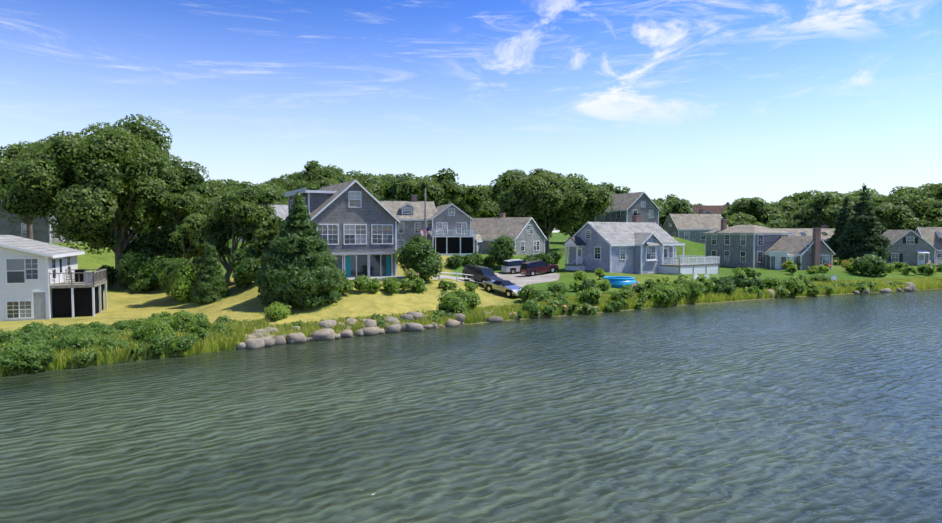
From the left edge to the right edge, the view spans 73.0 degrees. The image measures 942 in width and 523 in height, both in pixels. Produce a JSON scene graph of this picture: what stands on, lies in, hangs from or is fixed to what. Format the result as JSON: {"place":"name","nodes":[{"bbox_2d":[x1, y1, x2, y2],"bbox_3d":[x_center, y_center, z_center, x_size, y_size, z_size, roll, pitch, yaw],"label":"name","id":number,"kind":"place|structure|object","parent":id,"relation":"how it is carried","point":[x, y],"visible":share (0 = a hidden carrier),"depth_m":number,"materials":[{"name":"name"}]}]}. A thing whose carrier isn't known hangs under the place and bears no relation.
{"place":"outdoors","nodes":[
{"label":"outdoors","id":0,"kind":"place"},
{"bbox_2d":[0,289,941,522],"bbox_3d":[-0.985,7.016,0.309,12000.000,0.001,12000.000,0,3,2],"label":"water","id":1,"kind":"structure","parent":0,"point":[820,409],"depth_m":23.17,"materials":[{"name":"blue liquid"}]},
{"bbox_2d":[0,232,941,374],"bbox_3d":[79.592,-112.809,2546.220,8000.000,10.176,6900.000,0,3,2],"label":"ground","id":2,"kind":"structure","parent":0,"point":[239,304],"depth_m":56.52,"materials":[{"name":"plant"}]},
{"bbox_2d":[0,162,34,239],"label":"tree","id":3,"kind":"object","parent":2,"relation":"on","point":[29,231],"visible":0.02,"depth_m":73.12,"materials":[{"name":"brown plant"}]},
{"bbox_2d":[0,199,80,242],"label":"house","id":4,"kind":"structure","parent":2,"relation":"on","point":[41,230],"depth_m":77.75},
{"bbox_2d":[0,235,106,320],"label":"house","id":5,"kind":"structure","parent":2,"relation":"on","point":[39,280],"depth_m":48.32,"materials":[{"name":"white wood"}]},
{"bbox_2d":[0,114,209,286],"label":"tree","id":6,"kind":"object","parent":2,"relation":"on","point":[108,185],"visible":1,"depth_m":61.65,"materials":[{"name":"green plant"}]},
{"bbox_2d":[96,265,118,285],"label":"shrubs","id":7,"kind":"object","parent":2,"relation":"on","point":[111,273],"depth_m":66.50,"materials":[{"name":"green plant"}]},
{"bbox_2d":[0,313,237,372],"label":"thicket","id":8,"kind":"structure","parent":2,"relation":"on","point":[27,353],"depth_m":34.31,"materials":[{"name":"green plant"}]},
{"bbox_2d":[0,317,269,375],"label":"marsh grass","id":9,"kind":"structure","parent":2,"relation":"on","point":[203,346],"depth_m":35.44,"materials":[{"name":"green plant"}]},
{"bbox_2d":[114,249,167,288],"bbox_3d":[-33.919,0.914,65.975,5.064,4.421,4.325,2,3,34],"label":"dark bush","id":10,"kind":"object","parent":2,"relation":"on","point":[135,265],"visible":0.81,"depth_m":64.93,"materials":[{"name":"green plant"}]},
{"bbox_2d":[129,278,160,292],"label":"shrubs under oak","id":11,"kind":"object","parent":2,"relation":"on","point":[146,285],"visible":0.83,"depth_m":63.97,"materials":[{"name":"green plant"}]},
{"bbox_2d":[124,226,174,257],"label":"tree","id":12,"kind":"object","parent":2,"relation":"on","point":[144,240],"visible":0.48,"depth_m":66.87,"materials":[{"name":"green plant"}]},
{"bbox_2d":[116,309,212,341],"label":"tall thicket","id":13,"kind":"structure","parent":2,"relation":"on","point":[157,325],"depth_m":37.76,"materials":[{"name":"green plant"}]},
{"bbox_2d":[151,258,191,287],"bbox_3d":[-30.494,1.323,65.169,3.732,3.627,3.814,0,3,2],"label":"dark bush","id":14,"kind":"object","parent":2,"relation":"on","point":[165,262],"visible":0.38,"depth_m":64.16,"materials":[{"name":"green plant"}]},
{"bbox_2d":[158,262,202,302],"bbox_3d":[-25.683,1.895,56.969,3.432,3.773,5.811,-2,3,-40],"label":"lime hedge","id":15,"kind":"object","parent":2,"relation":"on","point":[178,282],"visible":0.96,"depth_m":55.35,"materials":[{"name":"green plant"}]},
{"bbox_2d":[155,191,218,262],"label":"tree","id":16,"kind":"object","parent":2,"relation":"on","point":[182,207],"visible":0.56,"depth_m":66.91,"materials":[{"name":"green plant"}]},
{"bbox_2d":[191,255,204,269],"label":"dark bush","id":17,"kind":"object","parent":2,"relation":"on","point":[199,260],"visible":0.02,"depth_m":60.28,"materials":[{"name":"green plant"}]},
{"bbox_2d":[177,179,238,218],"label":"tree","id":18,"kind":"object","parent":2,"relation":"on","point":[211,189],"visible":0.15,"depth_m":126.10,"materials":[{"name":"green plant"}]},
{"bbox_2d":[191,243,232,304],"bbox_3d":[-21.922,1.108,53.955,3.332,5.236,3.224,0,3,2],"label":"conifer tree","id":19,"kind":"object","parent":2,"relation":"on","point":[210,284],"visible":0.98,"depth_m":53.19,"materials":[{"name":"green plant"}]},
{"bbox_2d":[169,181,279,285],"bbox_3d":[-21.986,-2.401,58.708,9.028,9.966,7.669,0,3,2],"label":"tree","id":20,"kind":"object","parent":2,"relation":"on","point":[242,212],"visible":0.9,"depth_m":57.00,"materials":[{"name":"green plant"}]},
{"bbox_2d":[229,248,263,288],"bbox_3d":[-19.316,0.728,54.881,3.228,3.752,2.707,3,4,44],"label":"dark bush","id":21,"kind":"object","parent":2,"relation":"on","point":[244,268],"visible":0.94,"depth_m":54.36,"materials":[{"name":"green plant"}]},
{"bbox_2d":[218,179,288,192],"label":"tree","id":22,"kind":"object","parent":2,"relation":"on","point":[261,187],"visible":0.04,"depth_m":146.95,"materials":[{"name":"green plant"}]},
{"bbox_2d":[238,204,287,240],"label":"house","id":23,"kind":"structure","parent":2,"relation":"on","point":[281,211],"depth_m":111.48,"materials":[{"name":"white"}]},
{"bbox_2d":[243,216,285,266],"bbox_3d":[-18.013,-0.923,56.599,4.474,6.258,3.714,0,3,2],"label":"tree","id":24,"kind":"object","parent":2,"relation":"on","point":[270,228],"visible":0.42,"depth_m":55.78,"materials":[{"name":"green plant"}]},
{"bbox_2d":[260,174,291,190],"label":"tree","id":25,"kind":"object","parent":2,"relation":"on","point":[275,182],"visible":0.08,"depth_m":188.06,"materials":[{"name":"green plant"}]},
{"bbox_2d":[264,301,291,319],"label":"bed shrub","id":26,"kind":"object","parent":2,"relation":"on","point":[277,311],"visible":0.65,"depth_m":45.65,"materials":[{"name":"green plant"}]},
{"bbox_2d":[271,189,287,204],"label":"tree","id":27,"kind":"object","parent":2,"relation":"on","point":[282,199],"visible":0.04,"depth_m":137.65,"materials":[{"name":"green plant"}]},
{"bbox_2d":[253,192,346,309],"bbox_3d":[-13.580,-0.838,50.103,7.275,9.065,6.864,0,3,2],"label":"conifer tree","id":28,"kind":"object","parent":2,"relation":"on","point":[302,269],"visible":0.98,"depth_m":48.57,"materials":[{"name":"green plant"}]},
{"bbox_2d":[281,160,375,195],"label":"tree","id":29,"kind":"object","parent":2,"relation":"on","point":[313,176],"visible":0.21,"depth_m":153.65,"materials":[{"name":"green plant"}]},
{"bbox_2d":[284,180,405,282],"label":"house","id":30,"kind":"structure","parent":2,"relation":"on","point":[356,221],"depth_m":60.73,"materials":[{"name":"grey wood"}]},
{"bbox_2d":[235,311,464,349],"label":"boulders","id":31,"kind":"object","parent":2,"relation":"on","point":[325,333],"depth_m":42.67,"materials":[{"name":"grey stone"}]},
{"bbox_2d":[346,170,392,198],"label":"tree belt","id":32,"kind":"object","parent":2,"relation":"on","point":[355,176],"visible":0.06,"depth_m":162.74,"materials":[{"name":"green plant"}]},
{"bbox_2d":[337,268,419,292],"bbox_3d":[-8.276,1.724,54.720,9.084,2.052,1.704,-2,4,-42],"label":"bush","id":33,"kind":"object","parent":2,"relation":"on","point":[412,275],"depth_m":56.79,"materials":[{"name":"green plant"}]},
{"bbox_2d":[293,310,472,328],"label":"bank shrubs","id":34,"kind":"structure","parent":2,"relation":"on","point":[378,316],"depth_m":45.47,"materials":[{"name":"green plant"}]},
{"bbox_2d":[341,274,426,293],"bbox_3d":[-7.557,2.001,54.484,8.596,1.923,2.226,-2,3,-32],"label":"house hedge","id":35,"kind":"object","parent":2,"relation":"on","point":[389,284],"depth_m":54.17,"materials":[{"name":"green plant"}]},
{"bbox_2d":[357,172,432,200],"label":"tree","id":36,"kind":"object","parent":2,"relation":"on","point":[387,183],"visible":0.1,"depth_m":159.67,"materials":[{"name":"green plant"}]},
{"bbox_2d":[393,235,445,281],"bbox_3d":[-4.828,-0.132,60.302,4.745,4.884,3.786,1,3,19],"label":"round bush","id":37,"kind":"object","parent":2,"relation":"on","point":[417,254],"visible":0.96,"depth_m":59.32,"materials":[{"name":"green plant"}]},
{"bbox_2d":[424,188,426,238],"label":"utility pole","id":38,"kind":"object","parent":2,"relation":"on","point":[425,213],"visible":0.66,"depth_m":85.85,"materials":[{"name":"wood"}]},
{"bbox_2d":[379,194,474,255],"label":"house","id":39,"kind":"structure","parent":2,"relation":"on","point":[449,225],"depth_m":96.96,"materials":[{"name":"grey wood"}]},
{"bbox_2d":[420,226,435,251],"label":"flag on staff","id":40,"kind":"object","parent":2,"relation":"on","point":[428,231],"visible":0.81,"depth_m":91.52,"materials":[{"name":"multicoloured"}]},
{"bbox_2d":[395,168,491,217],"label":"tree","id":41,"kind":"object","parent":2,"relation":"on","point":[442,188],"visible":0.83,"depth_m":144.29,"materials":[{"name":"green plant"}]},
{"bbox_2d":[438,280,477,291],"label":"shrubs","id":42,"kind":"object","parent":2,"relation":"on","point":[471,285],"visible":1,"depth_m":58.42,"materials":[{"name":"green plant"}]},
{"bbox_2d":[438,271,477,283],"bbox_3d":[-1.134,1.597,62.833,0.283,1.712,5.648,2,4,43],"label":"driveway fence","id":43,"kind":"object","parent":2,"relation":"on","point":[456,273],"depth_m":62.41,"materials":[{"name":"white wood"}]},
{"bbox_2d":[436,288,480,313],"bbox_3d":[-0.937,3.369,50.185,2.701,2.533,4.148,2,3,31],"label":"bank shrub","id":44,"kind":"object","parent":2,"relation":"on","point":[459,300],"visible":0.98,"depth_m":49.41,"materials":[{"name":"green plant"}]},
{"bbox_2d":[445,252,494,267],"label":"house hedges","id":45,"kind":"object","parent":2,"relation":"on","point":[458,260],"depth_m":85.67,"materials":[{"name":"green plant"}]},
{"bbox_2d":[465,201,499,217],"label":"tree","id":46,"kind":"object","parent":2,"relation":"on","point":[490,211],"visible":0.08,"depth_m":155.51,"materials":[{"name":"green plant"}]},
{"bbox_2d":[42,279,941,366],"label":"shoreline grass","id":47,"kind":"structure","parent":2,"relation":"on","point":[307,329],"depth_m":50.16,"materials":[{"name":"green plant"}]},
{"bbox_2d":[487,236,515,267],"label":"bush","id":48,"kind":"object","parent":2,"relation":"on","point":[502,249],"visible":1,"depth_m":86.36,"materials":[{"name":"green plant"}]},
{"bbox_2d":[483,280,520,296],"bbox_3d":[3.254,2.488,61.021,4.220,1.250,2.140,14,12,43],"label":"car","id":49,"kind":"object","parent":2,"relation":"on","point":[508,288],"visible":0.85,"depth_m":60.49,"materials":[{"name":"grey paint"}]},
{"bbox_2d":[484,171,524,201],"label":"tree","id":50,"kind":"object","parent":2,"relation":"on","point":[494,190],"visible":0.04,"depth_m":165.72,"materials":[{"name":"green plant"}]},
{"bbox_2d":[471,212,546,254],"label":"cape house","id":51,"kind":"structure","parent":2,"relation":"on","point":[527,235],"depth_m":103.45,"materials":[{"name":"grey wood"}]},
{"bbox_2d":[520,251,562,263],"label":"house hedges","id":52,"kind":"object","parent":2,"relation":"on","point":[550,257],"depth_m":90.82,"materials":[{"name":"green plant"}]},
{"bbox_2d":[517,282,569,317],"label":"bushes","id":53,"kind":"object","parent":2,"relation":"on","point":[528,292],"visible":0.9,"depth_m":56.49,"materials":[{"name":"green plant"}]},
{"bbox_2d":[495,168,614,252],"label":"tree","id":54,"kind":"object","parent":2,"relation":"on","point":[549,202],"visible":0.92,"depth_m":112.64,"materials":[{"name":"green plant"}]},
{"bbox_2d":[556,220,585,236],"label":"tree belt","id":55,"kind":"object","parent":2,"relation":"on","point":[575,229],"depth_m":185.00,"materials":[{"name":"green plant"}]},
{"bbox_2d":[569,268,611,290],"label":"shrubs","id":56,"kind":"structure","parent":2,"relation":"on","point":[581,276],"depth_m":66.94,"materials":[{"name":"green plant"}]},
{"bbox_2d":[582,182,631,222],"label":"tree","id":57,"kind":"object","parent":2,"relation":"on","point":[612,189],"visible":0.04,"depth_m":146.81,"materials":[{"name":"green plant"}]},
{"bbox_2d":[576,283,638,294],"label":"bushes","id":58,"kind":"object","parent":2,"relation":"on","point":[632,285],"visible":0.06,"depth_m":63.94,"materials":[{"name":"green plant"}]},
{"bbox_2d":[601,276,638,287],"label":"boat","id":59,"kind":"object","parent":2,"relation":"on","point":[618,281],"depth_m":68.75,"materials":[{"name":"blue plastic"}]},
{"bbox_2d":[595,192,660,224],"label":"house","id":60,"kind":"structure","parent":2,"relation":"on","point":[626,206],"depth_m":126.28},
{"bbox_2d":[563,214,719,274],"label":"house","id":61,"kind":"structure","parent":2,"relation":"on","point":[636,245],"depth_m":82.23,"materials":[{"name":"paint"}]},
{"bbox_2d":[654,201,665,218],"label":"tree","id":62,"kind":"object","parent":2,"relation":"on","point":[661,207],"depth_m":159.83,"materials":[{"name":"green plant"}]},
{"bbox_2d":[577,272,765,294],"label":"dark shrubs","id":63,"kind":"object","parent":2,"relation":"on","point":[726,284],"depth_m":66.06,"materials":[{"name":"green plant"}]},
{"bbox_2d":[651,194,695,226],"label":"tree","id":64,"kind":"object","parent":2,"relation":"on","point":[672,204],"visible":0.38,"depth_m":173.79,"materials":[{"name":"green plant"}]},
{"bbox_2d":[662,210,727,243],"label":"house","id":65,"kind":"structure","parent":2,"relation":"on","point":[692,227],"depth_m":135.38,"materials":[{"name":"grey wood"}]},
{"bbox_2d":[481,281,916,321],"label":"shore boulders","id":66,"kind":"object","parent":2,"relation":"on","point":[910,287],"depth_m":72.63,"materials":[{"name":"grey stone"}]},
{"bbox_2d":[652,270,746,285],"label":"bushes","id":67,"kind":"object","parent":2,"relation":"on","point":[665,281],"visible":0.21,"depth_m":68.67,"materials":[{"name":"green plant"}]},
{"bbox_2d":[576,274,831,306],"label":"shore shrubs","id":68,"kind":"object","parent":2,"relation":"on","point":[684,287],"depth_m":61.93,"materials":[{"name":"green plant"}]},
{"bbox_2d":[690,202,728,213],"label":"house","id":69,"kind":"structure","parent":2,"relation":"on","point":[713,209],"depth_m":190.12,"materials":[{"name":"grey"}]},
{"bbox_2d":[515,279,941,317],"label":"bushes","id":70,"kind":"object","parent":2,"relation":"on","point":[589,309],"visible":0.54,"depth_m":54.45,"materials":[{"name":"green plant"}]},
{"bbox_2d":[538,276,941,314],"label":"bushes","id":71,"kind":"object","parent":2,"relation":"on","point":[606,296],"depth_m":71.17,"materials":[{"name":"green plant"}]},
{"bbox_2d":[732,267,755,276],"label":"shrubs","id":72,"kind":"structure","parent":2,"relation":"on","point":[749,270],"depth_m":82.59,"materials":[{"name":"green plant"}]},
{"bbox_2d":[724,212,765,226],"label":"tree","id":73,"kind":"object","parent":2,"relation":"on","point":[738,218],"visible":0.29,"depth_m":146.91,"materials":[{"name":"green plant"}]},
{"bbox_2d":[721,197,792,226],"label":"tree","id":74,"kind":"object","parent":2,"relation":"on","point":[761,212],"visible":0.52,"depth_m":156.49,"materials":[{"name":"green plant"}]},
{"bbox_2d":[703,218,834,269],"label":"house","id":75,"kind":"structure","parent":2,"relation":"on","point":[751,246],"depth_m":99.17,"materials":[{"name":"grey wood"}]},
{"bbox_2d":[767,198,799,221],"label":"tree","id":76,"kind":"object","parent":2,"relation":"on","point":[786,205],"visible":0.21,"depth_m":160.43,"materials":[{"name":"green plant"}]},
{"bbox_2d":[772,224,834,242],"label":"ranch house","id":77,"kind":"structure","parent":2,"relation":"on","point":[826,232],"depth_m":127.54,"materials":[{"name":"grey"}]},
{"bbox_2d":[767,191,850,227],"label":"tree","id":78,"kind":"object","parent":2,"relation":"on","point":[819,209],"visible":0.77,"depth_m":132.90,"materials":[{"name":"green plant"}]},
{"bbox_2d":[781,190,866,211],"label":"tree","id":79,"kind":"object","parent":2,"relation":"on","point":[796,197],"visible":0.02,"depth_m":168.81,"materials":[{"name":"green plant"}]},
{"bbox_2d":[781,258,886,274],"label":"shrubs","id":80,"kind":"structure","parent":2,"relation":"on","point":[791,266],"depth_m":89.28,"materials":[{"name":"green plant"}]},
{"bbox_2d":[826,196,853,257],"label":"spruce","id":81,"kind":"object","parent":2,"relation":"on","point":[841,224],"visible":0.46,"depth_m":117.17,"materials":[{"name":"green plant"}]},
{"bbox_2d":[819,280,904,293],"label":"shore shrubs","id":82,"kind":"object","parent":2,"relation":"on","point":[861,286],"depth_m":73.67,"materials":[{"name":"green plant"}]},
{"bbox_2d":[834,183,891,259],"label":"spruce","id":83,"kind":"object","parent":2,"relation":"on","point":[861,236],"visible":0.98,"depth_m":108.25,"materials":[{"name":"green plant"}]},
{"bbox_2d":[842,188,886,203],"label":"tree belt","id":84,"kind":"object","parent":2,"relation":"on","point":[854,196],"visible":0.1,"depth_m":177.15,"materials":[{"name":"green plant"}]},
{"bbox_2d":[851,253,889,276],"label":"round shrub","id":85,"kind":"object","parent":2,"relation":"on","point":[871,264],"visible":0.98,"depth_m":87.09,"materials":[{"name":"green plant"}]},
{"bbox_2d":[865,190,936,206],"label":"tree","id":86,"kind":"object","parent":2,"relation":"on","point":[878,200],"visible":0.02,"depth_m":157.63,"materials":[{"name":"green plant"}]},
{"bbox_2d":[870,194,941,233],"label":"tree","id":87,"kind":"object","parent":2,"relation":"on","point":[907,212],"visible":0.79,"depth_m":129.11,"materials":[{"name":"green plant"}]},
{"bbox_2d":[881,227,941,265],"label":"house","id":88,"kind":"structure","parent":2,"relation":"on","point":[919,246],"depth_m":113.00,"materials":[{"name":"grey wood"}]},
{"bbox_2d":[884,261,941,274],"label":"shrubs","id":89,"kind":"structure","parent":2,"relation":"on","point":[928,268],"depth_m":91.24,"materials":[{"name":"green plant"}]},
{"bbox_2d":[889,183,941,201],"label":"tree","id":90,"kind":"object","parent":2,"relation":"on","point":[931,190],"visible":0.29,"depth_m":168.09,"materials":[{"name":"green plant"}]},
{"bbox_2d":[0,0,941,231],"label":"sky","id":91,"kind":"structure","parent":0,"point":[705,102],"materials":[{"name":"blue"}]},
{"bbox_2d":[432,272,559,291],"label":"driveway","id":92,"kind":"structure","parent":0,"point":[518,279],"depth_m":77.39,"materials":[{"name":"grey concrete"}]},
{"bbox_2d":[462,264,502,285],"bbox_3d":[1.213,1.462,64.719,2.260,1.760,4.860,6,5,-39],"label":"dark suv","id":93,"kind":"object","parent":92,"relation":"on","point":[481,274],"visible":0.65,"depth_m":64.19,"materials":[{"name":"black paint"}]},
{"bbox_2d":[501,259,525,273],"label":"white suv","id":94,"kind":"object","parent":92,"relation":"on","point":[512,266],"visible":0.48,"depth_m":84.25,"materials":[{"name":"white paint"}]},
{"bbox_2d":[520,260,558,275],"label":"maroon suv","id":95,"kind":"object","parent":92,"relation":"on","point":[532,268],"visible":1,"depth_m":81.10,"materials":[{"name":"red paint"}]}
]}

